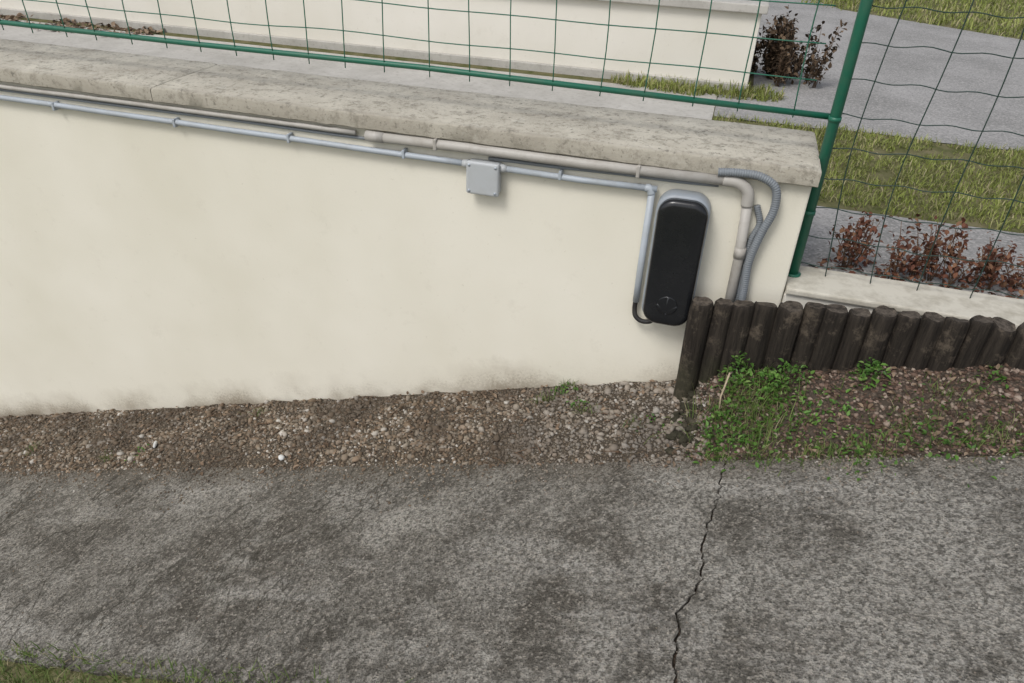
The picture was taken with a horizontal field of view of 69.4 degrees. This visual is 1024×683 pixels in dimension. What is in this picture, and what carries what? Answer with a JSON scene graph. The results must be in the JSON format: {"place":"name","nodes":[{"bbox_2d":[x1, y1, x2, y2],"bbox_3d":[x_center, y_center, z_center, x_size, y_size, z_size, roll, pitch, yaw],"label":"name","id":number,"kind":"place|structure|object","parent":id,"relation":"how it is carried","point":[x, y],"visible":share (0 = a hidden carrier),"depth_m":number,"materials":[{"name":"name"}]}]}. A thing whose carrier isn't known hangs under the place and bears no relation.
{"place":"outdoors","nodes":[
{"label":"outdoors","id":0,"kind":"place"},
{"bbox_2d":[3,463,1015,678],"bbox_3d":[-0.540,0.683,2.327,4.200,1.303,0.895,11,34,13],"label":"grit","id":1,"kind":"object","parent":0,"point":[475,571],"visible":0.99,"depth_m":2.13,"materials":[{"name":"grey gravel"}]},
{"bbox_2d":[0,455,1023,682],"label":"concrete path","id":2,"kind":"structure","parent":0,"point":[975,566],"depth_m":2.07,"materials":[{"name":"concrete"}]},
{"bbox_2d":[0,452,1023,522],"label":"loose gravel","id":3,"kind":"structure","parent":2,"relation":"on","point":[617,462],"depth_m":2.51,"materials":[{"name":"grey gravel"}]},
{"bbox_2d":[0,0,1023,682],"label":"ground","id":4,"kind":"structure","parent":0,"point":[884,174],"depth_m":3.56,"materials":[{"name":"green plant"}]},
{"bbox_2d":[0,639,413,682],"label":"grass verge","id":5,"kind":"object","parent":4,"relation":"on","point":[20,680],"depth_m":2.16,"materials":[{"name":"green plant"}]},
{"bbox_2d":[0,378,715,476],"bbox_3d":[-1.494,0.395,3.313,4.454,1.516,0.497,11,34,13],"label":"gravel","id":6,"kind":"structure","parent":4,"relation":"on","point":[161,435],"depth_m":2.96,"materials":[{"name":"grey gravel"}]},
{"bbox_2d":[153,441,284,459],"bbox_3d":[-1.244,0.458,3.089,0.756,0.233,0.041,16,35,20],"label":"white stone","id":7,"kind":"object","parent":6,"relation":"on","point":[281,457],"visible":1,"depth_m":2.92,"materials":[{"name":"white stone"}]},
{"bbox_2d":[124,381,681,462],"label":"gravel weeds","id":8,"kind":"object","parent":6,"relation":"on","point":[574,388],"visible":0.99,"depth_m":2.79,"materials":[{"name":"green plant"}]},
{"bbox_2d":[5,367,918,470],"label":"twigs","id":9,"kind":"object","parent":6,"relation":"on","point":[297,418],"visible":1,"depth_m":2.80,"materials":[{"name":"brown wood"}]},
{"bbox_2d":[21,361,1023,475],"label":"grass sprigs","id":10,"kind":"object","parent":6,"relation":"on","point":[834,446],"depth_m":2.17,"materials":[{"name":"green plant"}]},
{"bbox_2d":[665,390,705,454],"bbox_3d":[0.583,0.255,2.431,0.128,0.116,0.285,11,34,13],"label":"wood debris","id":11,"kind":"object","parent":6,"relation":"on","point":[684,439],"visible":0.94,"depth_m":2.41,"materials":[{"name":"wood"}]},
{"bbox_2d":[643,363,849,457],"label":"weed grass","id":12,"kind":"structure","parent":6,"relation":"on","point":[756,407],"depth_m":2.33,"materials":[{"name":"green plant"}]},
{"bbox_2d":[0,18,716,119],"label":"terrace","id":13,"kind":"structure","parent":4,"relation":"on","point":[422,78],"depth_m":4.75,"materials":[{"name":"concrete"}]},
{"bbox_2d":[0,13,162,34],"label":"leaf litter","id":14,"kind":"object","parent":13,"relation":"on","point":[115,26],"visible":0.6,"depth_m":5.58,"materials":[{"name":"brown plant"}]},
{"bbox_2d":[0,7,748,91],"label":"plinth","id":15,"kind":"structure","parent":4,"relation":"on","point":[474,60],"depth_m":5.18,"materials":[{"name":"concrete"}]},
{"bbox_2d":[0,0,761,83],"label":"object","id":16,"kind":"object","parent":4,"relation":"on","point":[726,52],"visible":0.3,"depth_m":4.88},
{"bbox_2d":[596,0,768,14],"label":"cap","id":17,"kind":"object","parent":16,"relation":"on","point":[745,6],"visible":0.9,"depth_m":4.43,"materials":[{"name":"concrete"}]},
{"bbox_2d":[0,82,811,416],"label":"retaining wall","id":18,"kind":"structure","parent":4,"relation":"on","point":[148,264],"depth_m":2.91,"materials":[{"name":"beige paint"}]},
{"bbox_2d":[0,39,217,101],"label":"coping","id":19,"kind":"object","parent":18,"relation":"on","point":[114,74],"visible":0.98,"depth_m":2.85,"materials":[{"name":"grey concrete"}]},
{"bbox_2d":[0,84,780,301],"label":"conduit pipes","id":20,"kind":"object","parent":18,"relation":"attached to","point":[744,254],"visible":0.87,"depth_m":2.43,"materials":[{"name":"grey plastic"}]},
{"bbox_2d":[462,158,507,196],"bbox_3d":[-0.094,-0.553,2.488,0.156,0.114,0.050,11,34,13],"label":"junction box","id":21,"kind":"object","parent":18,"relation":"attached to","point":[483,177],"visible":1,"depth_m":2.47,"materials":[{"name":"grey plastic"}]},
{"bbox_2d":[151,64,821,187],"bbox_3d":[-0.142,-0.794,2.598,2.312,0.059,0.416,11,34,13],"label":"coping","id":22,"kind":"object","parent":18,"relation":"on","point":[784,155],"visible":1,"depth_m":2.49,"materials":[{"name":"grey concrete"}]},
{"bbox_2d":[632,184,710,325],"bbox_3d":[0.510,-0.257,2.434,0.214,0.498,0.101,11,34,13],"label":"wall charger","id":23,"kind":"object","parent":18,"relation":"attached to","point":[681,223],"depth_m":2.37,"materials":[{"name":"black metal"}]},
{"bbox_2d":[610,69,786,102],"bbox_3d":[1.158,-1.598,4.663,1.124,0.141,0.434,11,34,13],"label":"grass tuft","id":24,"kind":"object","parent":4,"relation":"on","point":[682,88],"visible":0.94,"depth_m":4.59,"materials":[{"name":"green plant"}]},
{"bbox_2d":[788,0,873,277],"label":"fence post","id":25,"kind":"object","parent":4,"relation":"on","point":[851,57],"visible":0.76,"depth_m":2.20,"materials":[{"name":"green metal"}]},
{"bbox_2d":[0,0,835,119],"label":"fence","id":26,"kind":"object","parent":25,"relation":"attached to","point":[656,95],"visible":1,"depth_m":2.43,"materials":[{"name":"green metal"}]},
{"bbox_2d":[673,296,1023,400],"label":"log palisade","id":27,"kind":"object","parent":4,"relation":"on","point":[719,332],"visible":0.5,"depth_m":2.31,"materials":[{"name":"brown wood"}]},
{"bbox_2d":[677,351,1023,486],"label":"weeds","id":28,"kind":"object","parent":4,"relation":"on","point":[772,373],"visible":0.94,"depth_m":2.30,"materials":[{"name":"green plant"}]},
{"bbox_2d":[781,289,921,316],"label":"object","id":29,"kind":"object","parent":4,"relation":"on","point":[803,301],"visible":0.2,"depth_m":2.41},
{"bbox_2d":[785,266,1023,328],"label":"cap","id":30,"kind":"object","parent":29,"relation":"on","point":[846,288],"visible":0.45,"depth_m":2.39,"materials":[{"name":"grey concrete"}]},
{"bbox_2d":[691,363,1023,460],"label":"mulch bed","id":31,"kind":"object","parent":4,"relation":"on","point":[886,403],"visible":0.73,"depth_m":2.22,"materials":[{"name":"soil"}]},
{"bbox_2d":[718,372,730,410],"bbox_3d":[0.676,0.163,2.364,0.014,0.135,0.046,17,36,21],"label":"dead stick","id":32,"kind":"object","parent":31,"relation":"on","point":[728,376],"visible":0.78,"depth_m":2.36,"materials":[{"name":"beige wood"}]},
{"bbox_2d":[714,0,1023,150],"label":"asphalt drive","id":33,"kind":"structure","parent":4,"relation":"on","point":[983,73],"depth_m":5.01,"materials":[{"name":"grey asphalt"}]},
{"bbox_2d":[750,5,847,87],"bbox_3d":[1.774,-1.930,4.844,0.504,0.476,0.611,-6,34,-13],"label":"dried shrub","id":34,"kind":"object","parent":33,"relation":"on","point":[779,58],"visible":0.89,"depth_m":4.79,"materials":[{"name":"brown plant"}]},
{"bbox_2d":[801,0,1023,298],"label":"wire fence","id":35,"kind":"object","parent":4,"relation":"on","point":[906,154],"visible":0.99,"depth_m":2.21,"materials":[{"name":"green metal"}]},
{"bbox_2d":[810,257,1023,298],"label":"leaf litter","id":36,"kind":"object","parent":4,"relation":"on","point":[823,261],"visible":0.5,"depth_m":2.58,"materials":[{"name":"brown plant"}]},
{"bbox_2d":[713,111,1023,232],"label":"lawn","id":37,"kind":"structure","parent":0,"point":[926,168],"depth_m":3.43,"materials":[{"name":"green plant"}]},
{"bbox_2d":[800,206,1023,299],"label":"asphalt path","id":38,"kind":"structure","parent":0,"point":[816,250],"depth_m":2.82,"materials":[{"name":"grey asphalt"}]},
{"bbox_2d":[828,208,1023,295],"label":"dead ferns","id":39,"kind":"object","parent":38,"relation":"on","point":[991,268],"visible":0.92,"depth_m":2.50,"materials":[{"name":"brown plant"}]},
{"bbox_2d":[801,0,1023,37],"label":"lawn","id":40,"kind":"structure","parent":0,"point":[972,19],"depth_m":7.62,"materials":[{"name":"green plant"}]}
]}

